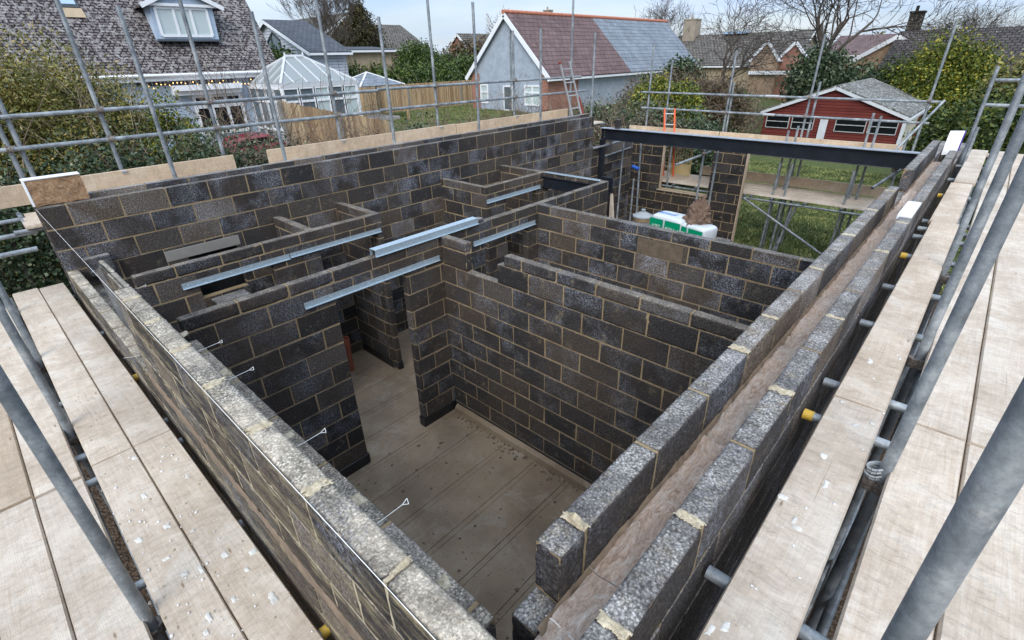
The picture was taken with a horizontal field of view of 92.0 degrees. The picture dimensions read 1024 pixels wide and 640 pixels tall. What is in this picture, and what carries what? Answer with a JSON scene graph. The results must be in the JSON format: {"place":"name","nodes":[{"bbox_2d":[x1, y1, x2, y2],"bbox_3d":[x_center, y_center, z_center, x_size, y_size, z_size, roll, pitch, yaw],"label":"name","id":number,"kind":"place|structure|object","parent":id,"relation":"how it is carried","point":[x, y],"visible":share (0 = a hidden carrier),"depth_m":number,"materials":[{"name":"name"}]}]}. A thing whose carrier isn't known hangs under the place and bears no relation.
{"place":"outdoors","nodes":[
{"label":"outdoors","id":0,"kind":"place"},
{"bbox_2d":[329,24,428,81],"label":"house","id":1,"kind":"structure","parent":0,"point":[396,34],"depth_m":58.17,"materials":[{"name":"brick"}]},
{"bbox_2d":[384,104,523,124],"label":"grass","id":2,"kind":"structure","parent":0,"point":[456,111],"depth_m":31.68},
{"bbox_2d":[346,328,582,639],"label":"floor","id":3,"kind":"structure","parent":0,"point":[386,396],"depth_m":5.63,"materials":[{"name":"concrete"}]},
{"bbox_2d":[130,212,403,369],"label":"partition wall","id":4,"kind":"structure","parent":3,"relation":"on","point":[170,294],"depth_m":5.69,"materials":[{"name":"concrete"}]},
{"bbox_2d":[67,260,496,639],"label":"front wall","id":5,"kind":"structure","parent":3,"relation":"on","point":[331,581],"depth_m":1.97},
{"bbox_2d":[90,264,128,326],"bbox_3d":[-2.949,-0.115,3.690,1.330,0.672,0.101,22,36,37],"label":"cavity tray","id":6,"kind":"object","parent":5,"relation":"attached to","point":[112,296],"visible":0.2,"depth_m":3.97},
{"bbox_2d":[38,212,435,639],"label":"builders line","id":7,"kind":"object","parent":5,"relation":"attached to","point":[276,468],"visible":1,"depth_m":1.63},
{"bbox_2d":[273,216,311,236],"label":"partition wall","id":8,"kind":"structure","parent":3,"relation":"on","point":[284,226],"depth_m":6.47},
{"bbox_2d":[33,113,632,353],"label":"block wall","id":9,"kind":"structure","parent":3,"relation":"on","point":[137,228],"depth_m":6.93,"materials":[{"name":"concrete"}]},
{"bbox_2d":[19,171,89,207],"bbox_3d":[-4.704,-1.350,5.097,0.130,0.274,0.471,22,36,37],"label":"insulation slab","id":10,"kind":"object","parent":9,"relation":"on","point":[40,191],"depth_m":5.05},
{"bbox_2d":[83,252,116,277],"bbox_3d":[-4.493,-0.600,5.391,0.098,0.215,0.232,22,36,37],"label":"loose block","id":11,"kind":"object","parent":9,"relation":"attached to","point":[91,262],"depth_m":5.33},
{"bbox_2d":[336,202,395,367],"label":"partition wall","id":12,"kind":"structure","parent":3,"relation":"on","point":[370,305],"depth_m":7.63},
{"bbox_2d":[176,181,608,477],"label":"partition wall","id":13,"kind":"structure","parent":3,"relation":"on","point":[285,341],"depth_m":5.23,"materials":[{"name":"concrete"}]},
{"bbox_2d":[369,217,477,256],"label":"box lintel","id":14,"kind":"structure","parent":13,"relation":"on","point":[405,242],"depth_m":5.60,"materials":[{"name":"metal"}]},
{"bbox_2d":[441,178,493,276],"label":"partition wall","id":15,"kind":"structure","parent":3,"relation":"on","point":[462,200],"depth_m":8.37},
{"bbox_2d":[357,417,577,638],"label":"floor debris","id":16,"kind":"object","parent":3,"relation":"on","point":[554,502],"visible":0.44,"depth_m":5.83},
{"bbox_2d":[487,172,542,278],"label":"partition wall","id":17,"kind":"structure","parent":3,"relation":"on","point":[500,192],"depth_m":8.48,"materials":[{"name":"concrete"}]},
{"bbox_2d":[500,165,602,256],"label":"partition wall","id":18,"kind":"structure","parent":3,"relation":"on","point":[560,182],"depth_m":9.20,"materials":[{"name":"concrete"}]},
{"bbox_2d":[441,235,748,491],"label":"partition wall","id":19,"kind":"structure","parent":3,"relation":"on","point":[581,383],"depth_m":5.14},
{"bbox_2d":[538,203,814,325],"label":"partition wall","id":20,"kind":"structure","parent":3,"relation":"on","point":[743,284],"depth_m":5.87,"materials":[{"name":"concrete"}]},
{"bbox_2d":[631,221,731,241],"bbox_3d":[2.933,-0.966,9.427,1.955,1.387,0.808,22,36,37],"label":"block stack","id":21,"kind":"object","parent":3,"relation":"on","point":[723,239],"visible":0.01,"depth_m":8.85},
{"bbox_2d":[649,211,685,230],"bbox_3d":[2.869,-1.740,8.895,0.460,0.339,0.684,-22,34,-33],"label":"insulation pack","id":22,"kind":"object","parent":21,"relation":"on","point":[671,220],"visible":0.74,"depth_m":8.76,"materials":[{"name":"white"}]},
{"bbox_2d":[682,195,712,225],"bbox_3d":[3.212,-1.749,8.553,0.491,0.833,0.513,-5,28,-7],"label":"hessian sheet","id":23,"kind":"object","parent":21,"relation":"on","point":[698,212],"visible":0.62,"depth_m":8.40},
{"bbox_2d":[680,222,717,238],"bbox_3d":[3.211,-1.532,8.542,0.413,0.289,0.749,-18,32,-28],"label":"insulation pack","id":24,"kind":"object","parent":21,"relation":"on","point":[708,230],"visible":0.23,"depth_m":8.35,"materials":[{"name":"white"}]},
{"bbox_2d":[627,143,749,241],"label":"block wall","id":25,"kind":"structure","parent":3,"relation":"on","point":[654,196],"depth_m":12.32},
{"bbox_2d":[512,140,965,639],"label":"cavity wall","id":26,"kind":"structure","parent":3,"relation":"on","point":[656,518],"depth_m":1.99,"materials":[{"name":"concrete"}]},
{"bbox_2d":[941,131,965,154],"bbox_3d":[6.370,-2.553,7.125,0.176,0.318,0.225,22,36,37],"label":"cavity board","id":27,"kind":"object","parent":26,"relation":"on","point":[954,140],"visible":0.94,"depth_m":7.08,"materials":[{"name":"white"}]},
{"bbox_2d":[592,140,900,220],"bbox_3d":[4.171,-2.292,10.567,1.639,2.581,5.937,-20,33,-31],"label":"scaffold","id":28,"kind":"object","parent":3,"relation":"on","point":[894,171],"visible":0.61,"depth_m":11.55,"materials":[{"name":"metal"}]},
{"bbox_2d":[600,127,920,168],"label":"steel beam","id":29,"kind":"structure","parent":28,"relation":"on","point":[900,159],"depth_m":9.30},
{"bbox_2d":[5,88,986,639],"bbox_3d":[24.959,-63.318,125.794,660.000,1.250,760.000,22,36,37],"label":"ground","id":30,"kind":"structure","parent":0,"point":[119,542],"depth_m":6.42,"materials":[{"name":"soil"}]},
{"bbox_2d":[0,14,173,313],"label":"conifer hedge","id":31,"kind":"object","parent":30,"relation":"on","point":[27,91],"visible":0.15,"depth_m":8.19,"materials":[{"name":"green plant"}]},
{"bbox_2d":[0,0,275,158],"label":"house","id":32,"kind":"structure","parent":30,"relation":"on","point":[222,33],"depth_m":19.89,"materials":[{"name":"grey brick"}]},
{"bbox_2d":[60,0,86,17],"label":"roof window","id":33,"kind":"structure","parent":32,"relation":"in","point":[71,8],"depth_m":18.47,"materials":[{"name":"glass"}]},
{"bbox_2d":[153,6,213,36],"bbox_3d":[-13.465,-12.250,20.333,0.052,1.070,1.990,22,36,37],"label":"window frame","id":34,"kind":"structure","parent":32,"relation":"in","point":[169,19],"depth_m":20.28,"materials":[{"name":"white plastic"}]},
{"bbox_2d":[192,92,249,135],"bbox_3d":[-12.853,-9.142,21.894,0.052,1.630,2.030,22,36,37],"label":"window frame","id":35,"kind":"structure","parent":32,"relation":"in","point":[195,97],"depth_m":21.90,"materials":[{"name":"white plastic"}]},
{"bbox_2d":[30,49,263,173],"bbox_3d":[-6.129,-2.264,8.978,4.054,4.703,3.298,22,36,37],"label":"bare sapling","id":36,"kind":"object","parent":30,"relation":"on","point":[112,130],"visible":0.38,"depth_m":7.84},
{"bbox_2d":[0,109,308,350],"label":"ivy hedge","id":37,"kind":"object","parent":30,"relation":"on","point":[30,272],"visible":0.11,"depth_m":7.07,"materials":[{"name":"green plant"}]},
{"bbox_2d":[0,281,330,639],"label":"scaffold","id":38,"kind":"object","parent":30,"relation":"on","point":[21,418],"visible":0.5,"depth_m":2.15,"materials":[{"name":"metal"}]},
{"bbox_2d":[0,403,34,512],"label":"plank","id":39,"kind":"object","parent":38,"relation":"on","point":[15,488],"visible":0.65,"depth_m":3.05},
{"bbox_2d":[0,499,75,639],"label":"plank","id":40,"kind":"object","parent":38,"relation":"on","point":[33,605],"visible":1,"depth_m":2.38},
{"bbox_2d":[0,309,83,498],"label":"plank","id":41,"kind":"object","parent":38,"relation":"on","point":[17,372],"visible":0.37,"depth_m":3.45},
{"bbox_2d":[12,288,132,466],"bbox_3d":[-3.995,0.288,4.344,3.932,0.040,0.224,22,36,37],"label":"plank","id":42,"kind":"object","parent":38,"relation":"on","point":[71,379],"visible":0.98,"depth_m":3.86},
{"bbox_2d":[36,478,152,639],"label":"plank","id":43,"kind":"object","parent":38,"relation":"on","point":[99,607],"visible":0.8,"depth_m":2.39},
{"bbox_2d":[40,283,170,447],"bbox_3d":[-3.827,0.212,4.477,3.883,0.040,0.224,22,36,37],"label":"plank","id":44,"kind":"object","parent":38,"relation":"on","point":[97,355],"visible":0.98,"depth_m":4.02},
{"bbox_2d":[92,448,246,639],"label":"plank","id":45,"kind":"object","parent":38,"relation":"on","point":[156,546],"visible":1,"depth_m":2.50,"materials":[{"name":"wood"}]},
{"bbox_2d":[134,430,323,639],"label":"plank","id":46,"kind":"object","parent":38,"relation":"on","point":[261,582],"visible":0.99,"depth_m":2.53,"materials":[{"name":"wood"}]},
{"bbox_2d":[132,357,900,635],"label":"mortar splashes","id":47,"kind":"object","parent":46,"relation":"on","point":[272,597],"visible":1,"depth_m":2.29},
{"bbox_2d":[129,80,235,164],"bbox_3d":[-6.338,-2.474,9.900,2.087,4.220,1.200,-12,30,-19],"label":"orange shrub","id":48,"kind":"object","parent":30,"relation":"on","point":[163,121],"visible":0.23,"depth_m":9.12,"materials":[{"name":"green plant"}]},
{"bbox_2d":[0,49,376,238],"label":"bramble","id":49,"kind":"object","parent":30,"relation":"on","point":[150,131],"visible":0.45,"depth_m":7.88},
{"bbox_2d":[174,55,300,161],"bbox_3d":[-5.043,-2.679,9.701,2.295,4.708,2.587,-9,29,-13],"label":"bare sapling","id":50,"kind":"object","parent":30,"relation":"on","point":[226,96],"visible":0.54,"depth_m":8.93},
{"bbox_2d":[219,132,286,151],"bbox_3d":[-11.215,-7.404,21.340,1.780,1.180,4.050,22,36,37],"label":"parked car","id":51,"kind":"object","parent":30,"relation":"on","point":[260,135],"visible":0.07,"depth_m":20.76,"materials":[{"name":"metal"}]},
{"bbox_2d":[136,98,430,165],"bbox_3d":[-4.102,-3.172,10.155,4.147,2.515,5.923,22,36,37],"label":"bramble","id":52,"kind":"object","parent":30,"relation":"on","point":[304,136],"visible":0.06,"depth_m":9.93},
{"bbox_2d":[216,59,372,156],"bbox_3d":[-4.443,-3.134,10.774,2.794,4.476,2.810,-1,28,1],"label":"bare sapling","id":53,"kind":"object","parent":30,"relation":"on","point":[304,117],"visible":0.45,"depth_m":10.37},
{"bbox_2d":[0,0,604,258],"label":"scaffold","id":54,"kind":"object","parent":30,"relation":"on","point":[13,196],"visible":0.62,"depth_m":6.72,"materials":[{"name":"metal"}]},
{"bbox_2d":[558,61,583,115],"bbox_3d":[1.416,-5.293,11.631,0.913,1.434,0.155,-21,34,-32],"label":"ladder","id":55,"kind":"object","parent":54,"relation":"on","point":[580,107],"visible":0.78,"depth_m":11.55,"materials":[{"name":"metal"}]},
{"bbox_2d":[247,52,362,141],"bbox_3d":[-9.832,-10.343,23.064,4.247,3.775,3.667,22,36,37],"label":"conservatory","id":56,"kind":"object","parent":30,"relation":"on","point":[285,70],"visible":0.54,"depth_m":21.80,"materials":[{"name":"grey"}]},
{"bbox_2d":[314,86,332,137],"bbox_3d":[-8.292,-9.123,22.089,0.052,2.470,0.750,22,36,37],"label":"window frame","id":57,"kind":"structure","parent":56,"relation":"in","point":[326,100],"depth_m":21.76,"materials":[{"name":"white plastic"}]},
{"bbox_2d":[343,84,361,117],"bbox_3d":[-7.346,-9.627,22.990,0.052,2.470,0.750,22,36,37],"label":"window frame","id":58,"kind":"structure","parent":56,"relation":"in","point":[355,100],"depth_m":22.76,"materials":[{"name":"white plastic"}]},
{"bbox_2d":[258,19,352,74],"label":"house","id":59,"kind":"structure","parent":30,"relation":"on","point":[304,37],"depth_m":30.22,"materials":[{"name":"tile"}]},
{"bbox_2d":[269,0,372,46],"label":"birch","id":60,"kind":"object","parent":30,"relation":"on","point":[325,10],"visible":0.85,"depth_m":40.16,"materials":[{"name":"brown plant"}]},
{"bbox_2d":[277,100,391,144],"bbox_3d":[-6.973,-7.589,20.396,0.139,3.005,4.800,22,36,37],"label":"fence","id":61,"kind":"object","parent":30,"relation":"on","point":[362,119],"visible":0.18,"depth_m":19.59,"materials":[{"name":"brown wood"}]},
{"bbox_2d":[331,0,395,66],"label":"cypress","id":62,"kind":"object","parent":30,"relation":"on","point":[368,36],"visible":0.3,"depth_m":48.38,"materials":[{"name":"green plant"}]},
{"bbox_2d":[346,47,395,75],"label":"house","id":63,"kind":"structure","parent":30,"relation":"on","point":[364,56],"depth_m":34.05,"materials":[{"name":"paint"}]},
{"bbox_2d":[316,56,429,138],"bbox_3d":[-2.764,-4.114,12.434,2.660,4.570,3.658,22,36,37],"label":"bare sapling","id":64,"kind":"object","parent":30,"relation":"on","point":[376,100],"visible":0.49,"depth_m":11.90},
{"bbox_2d":[353,72,409,121],"bbox_3d":[-8.349,-13.081,29.104,3.080,2.774,3.110,22,36,37],"label":"gazebo","id":65,"kind":"object","parent":30,"relation":"on","point":[368,78],"visible":0.61,"depth_m":28.35,"materials":[{"name":"metal"}]},
{"bbox_2d":[347,57,464,109],"bbox_3d":[-8.685,-16.674,35.679,3.103,4.026,13.477,22,36,37],"label":"laurel hedge","id":66,"kind":"object","parent":30,"relation":"on","point":[424,71],"visible":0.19,"depth_m":36.14,"materials":[{"name":"green plant"}]},
{"bbox_2d":[392,36,441,77],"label":"round shrub","id":67,"kind":"object","parent":30,"relation":"on","point":[416,52],"visible":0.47,"depth_m":47.26,"materials":[{"name":"green plant"}]},
{"bbox_2d":[361,80,472,114],"bbox_3d":[-6.373,-15.902,35.164,0.140,1.768,12.400,22,36,37],"label":"fence","id":68,"kind":"object","parent":30,"relation":"on","point":[462,92],"visible":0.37,"depth_m":35.12,"materials":[{"name":"brown wood"}]},
{"bbox_2d":[243,86,654,164],"bbox_3d":[0.063,-6.920,19.443,7.969,3.819,21.507,22,36,37],"label":"bare scrub","id":69,"kind":"object","parent":30,"relation":"on","point":[465,117],"visible":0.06,"depth_m":18.83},
{"bbox_2d":[427,47,481,79],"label":"laurel hedge","id":70,"kind":"object","parent":30,"relation":"on","point":[461,64],"visible":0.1,"depth_m":43.24,"materials":[{"name":"green plant"}]},
{"bbox_2d":[445,35,485,75],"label":"scrub","id":71,"kind":"object","parent":30,"relation":"on","point":[468,46],"visible":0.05,"depth_m":51.63,"materials":[{"name":"brown plant"}]},
{"bbox_2d":[465,9,700,112],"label":"house","id":72,"kind":"structure","parent":30,"relation":"on","point":[627,43],"depth_m":33.04,"materials":[{"name":"white"}]},
{"bbox_2d":[467,82,702,182],"bbox_3d":[2.620,-7.243,19.036,10.973,3.790,6.049,22,36,37],"label":"bramble","id":73,"kind":"object","parent":30,"relation":"on","point":[622,121],"visible":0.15,"depth_m":17.73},
{"bbox_2d":[529,87,738,190],"bbox_3d":[4.124,-6.728,19.552,9.567,4.504,3.794,12,31,23],"label":"ivy hedge","id":74,"kind":"object","parent":30,"relation":"on","point":[696,162],"visible":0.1,"depth_m":18.15,"materials":[{"name":"green plant"}]},
{"bbox_2d":[627,67,709,127],"bbox_3d":[6.622,-8.765,21.402,3.595,3.931,2.358,7,29,15],"label":"golden shrub","id":75,"kind":"object","parent":30,"relation":"on","point":[660,86],"visible":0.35,"depth_m":20.57,"materials":[{"name":"green plant"}]},
{"bbox_2d":[634,0,716,38],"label":"bare tree","id":76,"kind":"object","parent":30,"relation":"on","point":[657,13],"visible":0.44,"depth_m":53.90,"materials":[{"name":"brown plant"}]},
{"bbox_2d":[654,53,707,83],"bbox_3d":[10.356,-14.206,30.310,3.321,3.887,2.793,22,36,37],"label":"ivy tree","id":77,"kind":"object","parent":30,"relation":"on","point":[686,61],"visible":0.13,"depth_m":29.35,"materials":[{"name":"green plant"}]},
{"bbox_2d":[603,61,768,133],"bbox_3d":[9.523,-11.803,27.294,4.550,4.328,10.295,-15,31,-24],"label":"scrub","id":78,"kind":"object","parent":30,"relation":"on","point":[739,104],"visible":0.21,"depth_m":25.04,"materials":[{"name":"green plant"}]},
{"bbox_2d":[678,15,818,88],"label":"house","id":79,"kind":"structure","parent":30,"relation":"on","point":[696,46],"depth_m":49.13,"materials":[{"name":"brown tile"}]},
{"bbox_2d":[687,0,811,94],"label":"bare tree","id":80,"kind":"object","parent":30,"relation":"on","point":[745,50],"visible":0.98,"depth_m":30.23,"materials":[{"name":"brown plant"}]},
{"bbox_2d":[746,39,785,97],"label":"house","id":81,"kind":"structure","parent":30,"relation":"on","point":[758,85],"depth_m":43.43,"materials":[{"name":"brick"}]},
{"bbox_2d":[748,40,813,100],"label":"house","id":82,"kind":"structure","parent":30,"relation":"on","point":[791,50],"depth_m":42.46,"materials":[{"name":"red brick"}]},
{"bbox_2d":[607,19,958,254],"bbox_3d":[5.650,-4.177,11.834,7.100,4.870,1.420,22,36,37],"label":"scaffold","id":83,"kind":"object","parent":30,"relation":"on","point":[848,189],"visible":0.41,"depth_m":11.40,"materials":[{"name":"metal"}]},
{"bbox_2d":[662,178,866,210],"bbox_3d":[5.694,-3.017,11.725,5.800,0.040,0.224,22,36,37],"label":"plank","id":84,"kind":"object","parent":83,"relation":"on","point":[839,205],"visible":0.59,"depth_m":11.20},
{"bbox_2d":[662,176,868,206],"bbox_3d":[5.848,-3.097,11.872,5.800,0.043,0.224,22,36,37],"label":"plank","id":85,"kind":"object","parent":83,"relation":"on","point":[821,199],"visible":0.48,"depth_m":11.38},
{"bbox_2d":[664,175,870,204],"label":"plank","id":86,"kind":"object","parent":83,"relation":"on","point":[810,195],"visible":0.48,"depth_m":11.53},
{"bbox_2d":[664,173,872,202],"bbox_3d":[6.155,-3.264,12.164,5.800,0.043,0.225,22,36,37],"label":"plank","id":87,"kind":"object","parent":83,"relation":"on","point":[804,192],"visible":0.52,"depth_m":11.67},
{"bbox_2d":[667,147,693,176],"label":"ladder gate","id":88,"kind":"structure","parent":87,"relation":"on","point":[682,169],"depth_m":13.30,"materials":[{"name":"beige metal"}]},
{"bbox_2d":[664,171,875,200],"bbox_3d":[6.310,-3.344,12.312,5.800,0.040,0.225,22,36,37],"label":"plank","id":89,"kind":"object","parent":83,"relation":"on","point":[851,196],"visible":0.39,"depth_m":11.74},
{"bbox_2d":[774,38,886,102],"bbox_3d":[20.258,-14.998,31.548,6.286,5.292,4.531,22,36,37],"label":"ivy tree","id":90,"kind":"object","parent":30,"relation":"on","point":[803,74],"visible":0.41,"depth_m":30.67,"materials":[{"name":"green plant"}]},
{"bbox_2d":[760,78,931,144],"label":"garage","id":91,"kind":"structure","parent":30,"relation":"on","point":[852,130],"depth_m":24.23,"materials":[{"name":"red"}]},
{"bbox_2d":[833,118,866,132],"bbox_3d":[16.352,-9.418,23.897,1.290,0.650,0.052,22,36,37],"label":"window frame","id":92,"kind":"structure","parent":91,"relation":"in","point":[850,126],"depth_m":23.92,"materials":[{"name":"white"}]},
{"bbox_2d":[866,119,899,134],"bbox_3d":[17.325,-9.017,23.100,1.150,0.650,0.052,22,36,37],"label":"window frame","id":93,"kind":"structure","parent":91,"relation":"in","point":[885,128],"depth_m":23.06,"materials":[{"name":"white"}]},
{"bbox_2d":[829,34,897,69],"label":"house","id":94,"kind":"structure","parent":30,"relation":"on","point":[859,43],"depth_m":52.22,"materials":[{"name":"brick"}]},
{"bbox_2d":[704,66,1023,639],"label":"scaffold","id":95,"kind":"object","parent":30,"relation":"on","point":[994,484],"visible":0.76,"depth_m":1.78,"materials":[{"name":"metal"}]},
{"bbox_2d":[696,396,883,639],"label":"plank","id":96,"kind":"object","parent":95,"relation":"on","point":[782,595],"visible":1,"depth_m":1.79,"materials":[{"name":"wood"}]},
{"bbox_2d":[832,221,958,415],"bbox_3d":[3.025,-0.262,3.704,0.224,0.041,3.847,22,36,37],"label":"plank","id":97,"kind":"object","parent":95,"relation":"on","point":[888,339],"visible":0.91,"depth_m":3.10,"materials":[{"name":"wood"}]},
{"bbox_2d":[832,425,964,639],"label":"plank","id":98,"kind":"object","parent":95,"relation":"on","point":[916,501],"visible":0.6,"depth_m":1.81,"materials":[{"name":"wood"}]},
{"bbox_2d":[928,182,972,223],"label":"plank","id":99,"kind":"object","parent":95,"relation":"on","point":[950,206],"visible":0.96,"depth_m":5.51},
{"bbox_2d":[916,224,994,442],"bbox_3d":[3.285,-0.188,3.554,0.223,0.042,3.942,22,36,37],"label":"plank","id":100,"kind":"object","parent":95,"relation":"on","point":[947,409],"visible":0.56,"depth_m":2.66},
{"bbox_2d":[953,149,987,186],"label":"plank","id":101,"kind":"object","parent":95,"relation":"on","point":[970,170],"visible":0.85,"depth_m":7.07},
{"bbox_2d":[934,444,1023,639],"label":"plank","id":102,"kind":"object","parent":95,"relation":"on","point":[986,602],"visible":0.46,"depth_m":1.60,"materials":[{"name":"wood"}]},
{"bbox_2d":[970,184,1006,226],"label":"plank","id":103,"kind":"object","parent":95,"relation":"on","point":[1002,194],"visible":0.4,"depth_m":5.49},
{"bbox_2d":[965,231,1023,448],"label":"plank","id":104,"kind":"object","parent":95,"relation":"on","point":[1000,375],"visible":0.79,"depth_m":2.88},
{"bbox_2d":[1007,154,1023,232],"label":"plank","id":105,"kind":"object","parent":95,"relation":"on","point":[1018,225],"visible":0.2,"depth_m":5.25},
{"bbox_2d":[715,0,1022,92],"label":"bare tree","id":106,"kind":"object","parent":30,"relation":"on","point":[820,32],"visible":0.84,"depth_m":30.07,"materials":[{"name":"brown plant"}]},
{"bbox_2d":[824,51,924,88],"bbox_3d":[22.475,-13.853,31.666,6.789,5.928,4.402,22,36,37],"label":"conifer","id":107,"kind":"object","parent":30,"relation":"on","point":[884,70],"visible":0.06,"depth_m":29.65,"materials":[{"name":"green plant"}]},
{"bbox_2d":[850,5,926,77],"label":"house","id":108,"kind":"structure","parent":30,"relation":"on","point":[873,53],"depth_m":34.28,"materials":[{"name":"brick"}]},
{"bbox_2d":[877,26,1023,84],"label":"house","id":109,"kind":"structure","parent":30,"relation":"on","point":[1012,38],"depth_m":30.47,"materials":[{"name":"brick"}]},
{"bbox_2d":[888,19,1020,118],"bbox_3d":[23.775,-12.287,27.370,6.047,7.471,5.219,22,36,37],"label":"golden conifer","id":110,"kind":"object","parent":30,"relation":"on","point":[970,68],"visible":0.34,"depth_m":26.25,"materials":[{"name":"green plant"}]},
{"bbox_2d":[895,69,1023,221],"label":"conifer hedge","id":111,"kind":"object","parent":30,"relation":"on","point":[940,127],"visible":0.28,"depth_m":14.73,"materials":[{"name":"green plant"}]},
{"bbox_2d":[922,1,1023,29],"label":"bare tree","id":112,"kind":"object","parent":30,"relation":"on","point":[996,20],"visible":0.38,"depth_m":37.42,"materials":[{"name":"brown plant"}]},
{"bbox_2d":[963,48,1023,146],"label":"golden conifer","id":113,"kind":"object","parent":30,"relation":"on","point":[1014,72],"visible":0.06,"depth_m":15.29,"materials":[{"name":"green plant"}]},
{"bbox_2d":[245,0,1023,54],"label":"sky","id":114,"kind":"structure","parent":0,"point":[448,18],"materials":[{"name":"white"}]},
{"bbox_2d":[671,159,995,303],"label":"grass","id":115,"kind":"structure","parent":0,"point":[837,175],"depth_m":14.74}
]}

